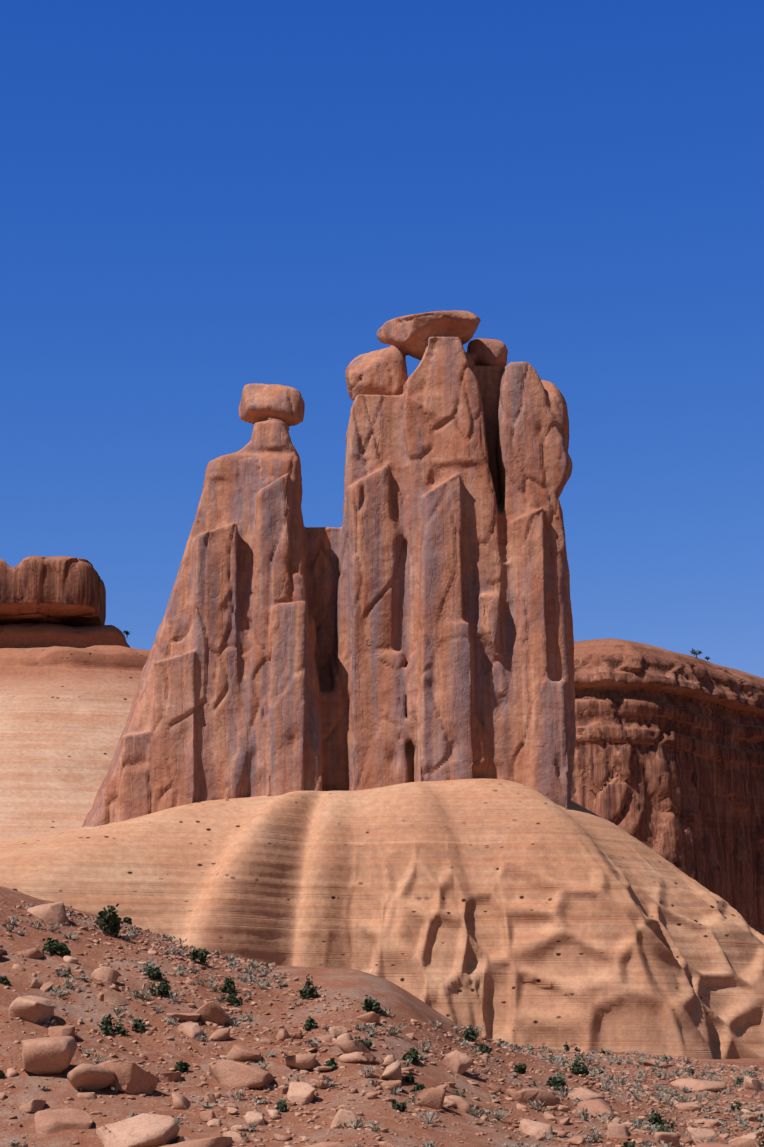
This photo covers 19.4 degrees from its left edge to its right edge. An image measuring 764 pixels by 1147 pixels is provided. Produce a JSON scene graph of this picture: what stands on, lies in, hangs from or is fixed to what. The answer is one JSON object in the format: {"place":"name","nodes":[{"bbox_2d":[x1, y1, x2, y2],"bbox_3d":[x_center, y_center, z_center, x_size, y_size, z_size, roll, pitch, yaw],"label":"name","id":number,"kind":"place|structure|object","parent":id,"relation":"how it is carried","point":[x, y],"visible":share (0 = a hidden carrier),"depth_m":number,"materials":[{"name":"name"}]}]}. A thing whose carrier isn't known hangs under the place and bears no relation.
{"place":"outdoors","nodes":[
{"label":"outdoors","id":0,"kind":"place"},
{"bbox_2d":[0,623,150,839],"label":"sandstone slope","id":1,"kind":"structure","parent":0,"point":[67,694],"depth_m":391.22,"materials":[{"name":"beige stone"}]},
{"bbox_2d":[0,555,105,626],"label":"cap rock","id":2,"kind":"object","parent":1,"relation":"on","point":[67,590],"visible":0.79,"depth_m":418.69,"materials":[{"name":"brown stone"}]},
{"bbox_2d":[82,310,575,826],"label":"rock formation","id":3,"kind":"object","parent":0,"point":[410,620],"depth_m":295.86,"materials":[{"name":"brown stone"}]},
{"bbox_2d":[0,886,763,1146],"bbox_3d":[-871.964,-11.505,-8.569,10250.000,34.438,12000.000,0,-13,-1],"label":"terrain","id":4,"kind":"structure","parent":0,"point":[358,985],"depth_m":137.70,"materials":[{"name":"red soil"}]},
{"bbox_2d":[0,778,763,1059],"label":"sandstone mound","id":5,"kind":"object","parent":4,"relation":"on","point":[513,912],"depth_m":273.48,"materials":[{"name":"beige stone"}]},
{"bbox_2d":[0,902,763,1146],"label":"talus boulders","id":6,"kind":"object","parent":4,"relation":"on","point":[54,1052],"visible":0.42,"depth_m":130.96,"materials":[{"name":"brown stone"}]},
{"bbox_2d":[0,901,763,1146],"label":"talus stones","id":7,"kind":"object","parent":4,"relation":"on","point":[485,1057],"visible":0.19,"depth_m":143.54,"materials":[{"name":"brown stone"}]},
{"bbox_2d":[0,903,763,1146],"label":"dry brush tufts","id":8,"kind":"object","parent":4,"relation":"on","point":[596,1136],"visible":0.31,"depth_m":149.62,"materials":[{"name":"plant"}]},
{"bbox_2d":[0,631,763,1146],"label":"shrubs","id":9,"kind":"object","parent":4,"relation":"on","point":[164,987],"visible":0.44,"depth_m":146.94,"materials":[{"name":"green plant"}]},
{"bbox_2d":[0,0,763,677],"label":"sky","id":10,"kind":"structure","parent":0,"point":[202,201],"materials":[{"name":"blue"}]},
{"bbox_2d":[571,638,763,934],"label":"mesa cliff","id":11,"kind":"structure","parent":0,"point":[669,758],"depth_m":447.09,"materials":[{"name":"brown stone"}]}
]}

